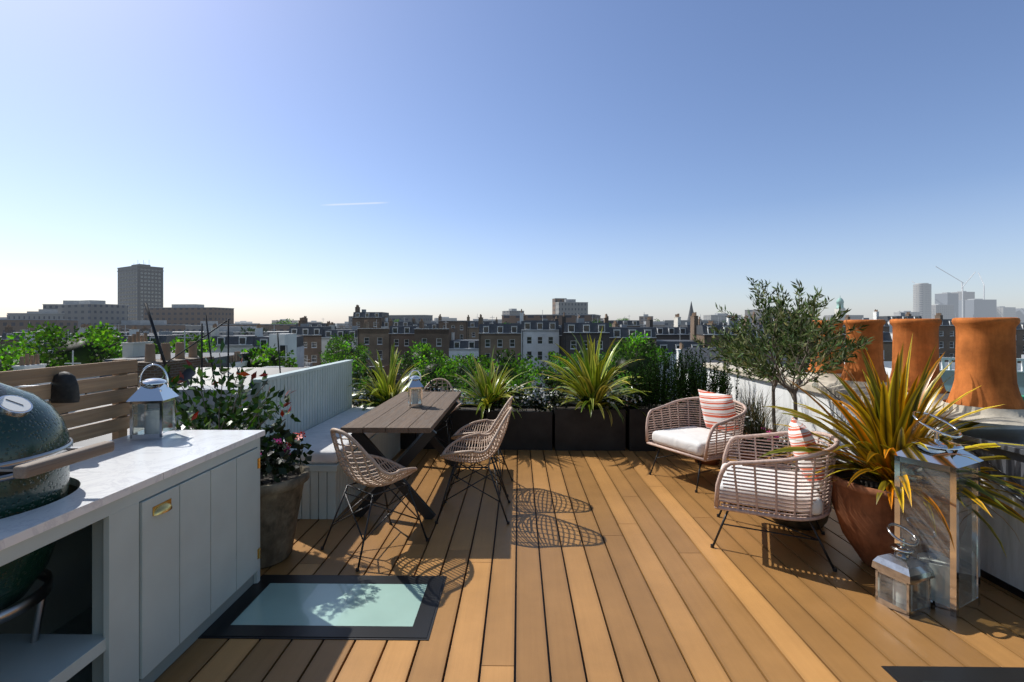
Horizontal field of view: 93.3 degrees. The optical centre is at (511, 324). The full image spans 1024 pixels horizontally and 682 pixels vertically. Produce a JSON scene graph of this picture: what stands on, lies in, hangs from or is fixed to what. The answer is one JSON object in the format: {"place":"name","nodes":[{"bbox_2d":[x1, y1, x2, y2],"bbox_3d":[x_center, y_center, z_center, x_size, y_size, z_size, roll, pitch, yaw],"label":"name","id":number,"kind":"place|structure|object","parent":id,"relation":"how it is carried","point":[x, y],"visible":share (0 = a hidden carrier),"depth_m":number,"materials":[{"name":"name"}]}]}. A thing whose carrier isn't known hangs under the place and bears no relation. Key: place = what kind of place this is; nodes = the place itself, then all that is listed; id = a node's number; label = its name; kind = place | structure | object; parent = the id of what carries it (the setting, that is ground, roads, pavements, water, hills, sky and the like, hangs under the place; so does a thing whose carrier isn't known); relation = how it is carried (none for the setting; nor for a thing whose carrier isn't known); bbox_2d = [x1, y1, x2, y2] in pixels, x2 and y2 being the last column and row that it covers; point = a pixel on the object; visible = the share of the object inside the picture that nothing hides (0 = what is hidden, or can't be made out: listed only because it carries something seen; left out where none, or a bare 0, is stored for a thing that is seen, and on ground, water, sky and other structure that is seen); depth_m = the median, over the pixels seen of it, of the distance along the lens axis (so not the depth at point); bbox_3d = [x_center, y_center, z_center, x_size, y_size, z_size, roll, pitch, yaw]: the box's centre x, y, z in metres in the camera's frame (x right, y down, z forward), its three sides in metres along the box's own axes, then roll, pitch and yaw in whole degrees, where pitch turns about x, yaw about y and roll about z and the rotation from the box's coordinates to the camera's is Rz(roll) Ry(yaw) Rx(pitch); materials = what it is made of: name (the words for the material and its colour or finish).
{"place":"outdoors","nodes":[
{"label":"outdoors","id":0,"kind":"place"},
{"bbox_2d":[127,303,280,427],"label":"roof poles","id":1,"kind":"object","parent":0,"point":[167,406],"visible":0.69,"depth_m":8.90,"materials":[{"name":"grey metal"}]},
{"bbox_2d":[0,0,1023,323],"label":"sky","id":2,"kind":"structure","parent":0,"point":[318,160],"materials":[{"name":"blue"}]},
{"bbox_2d":[12,330,1023,446],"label":"neighbour roofs","id":3,"kind":"structure","parent":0,"point":[139,348],"depth_m":31.32,"materials":[{"name":"white paint"}]},
{"label":"city ground","id":4,"kind":"structure","parent":0,"visible":0},
{"bbox_2d":[0,321,173,362],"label":"buildings","id":5,"kind":"structure","parent":4,"relation":"on","point":[8,331],"depth_m":126.88,"materials":[{"name":"paint"}]},
{"bbox_2d":[117,260,163,319],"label":"tower block","id":6,"kind":"structure","parent":4,"relation":"on","point":[139,285],"depth_m":391.52,"materials":[{"name":"grey concrete"}]},
{"bbox_2d":[18,323,303,366],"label":"stucco terrace","id":7,"kind":"structure","parent":4,"relation":"on","point":[240,342],"depth_m":87.30,"materials":[{"name":"paint"}]},
{"bbox_2d":[304,359,388,391],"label":"terrace rear wings","id":8,"kind":"object","parent":4,"relation":"on","point":[385,367],"visible":0.07,"depth_m":101.37},
{"bbox_2d":[289,317,428,391],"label":"terrace row","id":9,"kind":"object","parent":4,"relation":"on","point":[317,338],"visible":0.3,"depth_m":109.90,"materials":[{"name":"brick"}]},
{"bbox_2d":[0,318,771,404],"bbox_3d":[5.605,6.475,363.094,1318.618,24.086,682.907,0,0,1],"label":"street trees","id":10,"kind":"object","parent":4,"relation":"on","point":[100,344],"visible":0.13,"depth_m":44.49,"materials":[{"name":"green plant"}]},
{"bbox_2d":[296,305,639,338],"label":"terrace row","id":11,"kind":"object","parent":4,"relation":"on","point":[468,329],"visible":0.12,"depth_m":151.62,"materials":[{"name":"brick"}]},
{"bbox_2d":[414,309,563,404],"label":"terrace row","id":12,"kind":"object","parent":4,"relation":"on","point":[538,339],"visible":0.41,"depth_m":96.75,"materials":[{"name":"brick"}]},
{"bbox_2d":[0,266,1023,344],"bbox_3d":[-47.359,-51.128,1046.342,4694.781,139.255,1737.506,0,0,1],"label":"city skyline","id":13,"kind":"structure","parent":4,"relation":"on","point":[174,318],"depth_m":293.83,"materials":[{"name":"concrete"}]},
{"bbox_2d":[612,314,773,339],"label":"terrace row","id":14,"kind":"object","parent":4,"relation":"on","point":[667,333],"visible":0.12,"depth_m":105.51,"materials":[{"name":"brick"}]},
{"bbox_2d":[562,312,892,402],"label":"terrace row","id":15,"kind":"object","parent":4,"relation":"on","point":[610,334],"visible":0.14,"depth_m":85.21,"materials":[{"name":"brick"}]},
{"bbox_2d":[698,309,1023,362],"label":"terrace row","id":16,"kind":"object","parent":4,"relation":"on","point":[947,337],"visible":0.15,"depth_m":144.24,"materials":[{"name":"brick"}]},
{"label":"building","id":17,"kind":"structure","parent":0},
{"bbox_2d":[371,450,658,681],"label":"decking gaps","id":18,"kind":"object","parent":17,"relation":"on","point":[516,585],"depth_m":2.76,"materials":[{"name":"black metal"}]},
{"bbox_2d":[154,443,1023,681],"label":"deck boards","id":19,"kind":"object","parent":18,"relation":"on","point":[736,604],"visible":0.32,"depth_m":2.71,"materials":[{"name":"brown wood"}]},
{"bbox_2d":[0,359,137,442],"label":"slat fence","id":20,"kind":"object","parent":19,"relation":"on","point":[119,381],"visible":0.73,"depth_m":2.54,"materials":[{"name":"brown wood"}]},
{"bbox_2d":[48,372,79,402],"bbox_3d":[-2.158,0.301,2.330,0.144,0.148,0.065,0,0,1],"label":"wall light","id":21,"kind":"object","parent":20,"relation":"attached to","point":[65,387],"visible":0.98,"depth_m":2.31,"materials":[{"name":"black metal"}]},
{"bbox_2d":[0,430,264,681],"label":"kitchen counter","id":22,"kind":"object","parent":19,"relation":"on","point":[139,592],"visible":0.91,"depth_m":2.08,"materials":[{"name":"white stone"}]},
{"bbox_2d":[0,360,114,642],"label":"kamado grill","id":23,"kind":"object","parent":22,"relation":"on","point":[40,454],"visible":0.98,"depth_m":1.68,"materials":[{"name":"teal ceramic"}]},
{"bbox_2d":[126,364,178,440],"bbox_3d":[-1.993,0.422,2.688,0.179,0.406,0.179,0,0,-11],"label":"lantern","id":24,"kind":"object","parent":22,"relation":"on","point":[153,391],"visible":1,"depth_m":2.65,"materials":[{"name":"silver metal"}]},
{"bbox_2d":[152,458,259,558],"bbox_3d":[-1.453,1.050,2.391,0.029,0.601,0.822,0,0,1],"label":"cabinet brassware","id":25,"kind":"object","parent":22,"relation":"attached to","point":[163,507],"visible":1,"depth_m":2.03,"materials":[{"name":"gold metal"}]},
{"bbox_2d":[161,339,300,444],"bbox_3d":[-2.022,0.800,3.418,0.891,1.399,0.865,0,0,-36],"label":"flowering plant","id":26,"kind":"object","parent":19,"relation":"on","point":[230,417],"visible":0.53,"depth_m":3.39,"materials":[{"name":"green plant"}]},
{"bbox_2d":[243,422,313,568],"bbox_3d":[-1.581,1.067,3.101,0.590,0.866,0.554,0,0,1],"label":"potted geranium","id":27,"kind":"object","parent":19,"relation":"on","point":[281,486],"visible":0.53,"depth_m":3.01,"materials":[{"name":"stone"}]},
{"bbox_2d":[251,360,399,518],"bbox_3d":[-1.664,0.961,4.748,0.670,1.078,2.072,0,0,1],"label":"bench seat","id":28,"kind":"object","parent":19,"relation":"on","point":[321,393],"visible":0.48,"depth_m":4.31,"materials":[{"name":"white wood"}]},
{"bbox_2d":[273,407,374,463],"bbox_3d":[-1.626,1.030,4.743,0.588,0.100,2.040,0,0,1],"label":"bench cushion","id":29,"kind":"object","parent":28,"relation":"on","point":[318,438],"visible":0.42,"depth_m":4.15,"materials":[{"name":"grey fabric"}]},
{"bbox_2d":[320,428,428,571],"bbox_3d":[-0.932,1.081,3.278,0.595,0.844,0.582,0,0,41],"label":"dining chair","id":30,"kind":"object","parent":19,"relation":"on","point":[385,477],"visible":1,"depth_m":3.16,"materials":[{"name":"wicker"}]},
{"bbox_2d":[340,392,460,519],"bbox_3d":[-0.908,1.138,4.463,0.656,0.773,1.899,0,0,1],"label":"dining table","id":31,"kind":"object","parent":19,"relation":"on","point":[396,414],"visible":0.81,"depth_m":3.77,"materials":[{"name":"brown wood"}]},
{"bbox_2d":[407,370,423,407],"bbox_3d":[-0.888,0.583,4.433,0.139,0.333,0.139,0,0,-19],"label":"table lantern","id":32,"kind":"object","parent":31,"relation":"on","point":[414,383],"visible":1,"depth_m":4.40,"materials":[{"name":"silver metal"}]},
{"bbox_2d":[416,378,461,450],"bbox_3d":[-0.891,1.081,5.653,0.595,0.844,0.582,0,0,1],"label":"dining chair","id":33,"kind":"object","parent":19,"relation":"on","point":[447,390],"visible":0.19,"depth_m":5.82,"materials":[{"name":"wicker"}]},
{"bbox_2d":[435,407,512,523],"bbox_3d":[-0.286,1.081,3.854,0.582,0.844,0.595,0,0,1],"label":"dining chair","id":34,"kind":"object","parent":19,"relation":"on","point":[502,428],"visible":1,"depth_m":3.75,"materials":[{"name":"wicker"}]},
{"bbox_2d":[446,396,512,496],"bbox_3d":[-0.278,1.081,4.453,0.582,0.844,0.595,0,0,6],"label":"dining chair","id":35,"kind":"object","parent":19,"relation":"on","point":[458,434],"visible":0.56,"depth_m":4.39,"materials":[{"name":"wicker"}]},
{"bbox_2d":[370,401,743,450],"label":"planters","id":36,"kind":"object","parent":19,"relation":"on","point":[569,428],"visible":0.32,"depth_m":5.77,"materials":[{"name":"metal"}]},
{"bbox_2d":[352,366,639,414],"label":"planter shrubs","id":37,"kind":"object","parent":36,"relation":"in","point":[549,384],"visible":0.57,"depth_m":5.85,"materials":[{"name":"green plant"}]},
{"bbox_2d":[352,384,643,411],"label":"flowering plants","id":38,"kind":"object","parent":36,"relation":"in","point":[539,394],"visible":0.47,"depth_m":5.90,"materials":[{"name":"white plant"}]},
{"bbox_2d":[349,327,656,425],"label":"spiky plants","id":39,"kind":"object","parent":36,"relation":"in","point":[592,377],"visible":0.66,"depth_m":5.85,"materials":[{"name":"green plant"}]},
{"bbox_2d":[626,347,739,408],"bbox_3d":[2.108,0.656,6.056,1.416,0.789,0.625,0,0,1],"label":"rosemary bush","id":40,"kind":"object","parent":36,"relation":"on","point":[679,387],"visible":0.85,"depth_m":5.95,"materials":[{"name":"green plant"}]},
{"bbox_2d":[198,575,1023,681],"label":"walk on rooflights","id":41,"kind":"object","parent":19,"relation":"on","point":[343,607],"visible":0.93,"depth_m":2.49,"materials":[{"name":"black glass"}]},
{"bbox_2d":[645,389,746,492],"bbox_3d":[1.840,1.082,4.743,0.760,0.843,0.842,0,0,-27],"label":"armchair","id":42,"kind":"object","parent":19,"relation":"on","point":[706,444],"visible":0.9,"depth_m":4.66,"materials":[{"name":"beige wicker"}]},
{"bbox_2d":[675,385,803,466],"bbox_3d":[2.373,1.045,4.895,1.333,0.910,1.698,0,0,1],"label":"plant","id":43,"kind":"object","parent":19,"relation":"on","point":[755,412],"depth_m":4.69,"materials":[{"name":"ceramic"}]},
{"bbox_2d":[739,416,789,458],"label":"pot flowers","id":44,"kind":"object","parent":19,"relation":"on","point":[762,437],"visible":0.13,"depth_m":4.42,"materials":[{"name":"white plant"}]},
{"bbox_2d":[692,276,846,453],"bbox_3d":[2.389,0.526,4.515,1.353,1.948,1.151,0,0,-37],"label":"olive tree","id":45,"kind":"object","parent":19,"relation":"on","point":[779,309],"visible":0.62,"depth_m":4.37,"materials":[{"name":"green plant"}]},
{"bbox_2d":[710,417,839,571],"bbox_3d":[1.806,1.083,3.344,0.760,0.842,0.842,0,0,27],"label":"armchair","id":46,"kind":"object","parent":19,"relation":"on","point":[754,484],"visible":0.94,"depth_m":3.09,"materials":[{"name":"beige wicker"}]},
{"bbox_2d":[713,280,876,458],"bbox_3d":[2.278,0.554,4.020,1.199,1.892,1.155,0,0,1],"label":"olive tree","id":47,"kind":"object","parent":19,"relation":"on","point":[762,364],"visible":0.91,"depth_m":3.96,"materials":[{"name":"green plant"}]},
{"bbox_2d":[766,440,831,529],"bbox_3d":[2.172,1.181,3.690,0.460,0.639,0.460,0,0,1],"label":"basket pot","id":48,"kind":"object","parent":19,"relation":"on","point":[805,525],"visible":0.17,"depth_m":3.53,"materials":[{"name":"wicker"}]},
{"bbox_2d":[758,334,1023,569],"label":"potted plant","id":49,"kind":"object","parent":19,"relation":"on","point":[864,489],"visible":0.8,"depth_m":2.82,"materials":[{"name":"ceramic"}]},
{"bbox_2d":[872,523,934,617],"bbox_3d":[2.076,1.290,2.571,0.189,0.421,0.189,0,0,-19],"label":"lantern","id":50,"kind":"object","parent":19,"relation":"on","point":[903,568],"visible":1,"depth_m":2.53,"materials":[{"name":"silver metal"}]},
{"bbox_2d":[892,411,983,620],"bbox_3d":[2.307,0.992,2.628,0.294,1.015,0.294,0,0,-27],"label":"lantern","id":51,"kind":"object","parent":19,"relation":"on","point":[949,598],"visible":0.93,"depth_m":2.56,"materials":[{"name":"silver metal"}]},
{"bbox_2d":[941,429,1023,598],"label":"parapet wall","id":52,"kind":"structure","parent":19,"relation":"on","point":[998,567],"depth_m":2.78,"materials":[{"name":"grey paint"}]},
{"bbox_2d":[352,363,1023,557],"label":"party wall parapet","id":53,"kind":"structure","parent":17,"relation":"on","point":[783,397],"depth_m":4.73,"materials":[{"name":"paint"}]},
{"bbox_2d":[780,368,930,418],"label":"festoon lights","id":54,"kind":"object","parent":53,"relation":"on","point":[818,386],"visible":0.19,"depth_m":3.79,"materials":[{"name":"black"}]},
{"bbox_2d":[795,317,1023,425],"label":"chimney pots","id":55,"kind":"object","parent":53,"relation":"on","point":[985,352],"visible":0.67,"depth_m":3.00,"materials":[{"name":"ceramic"}]}
]}

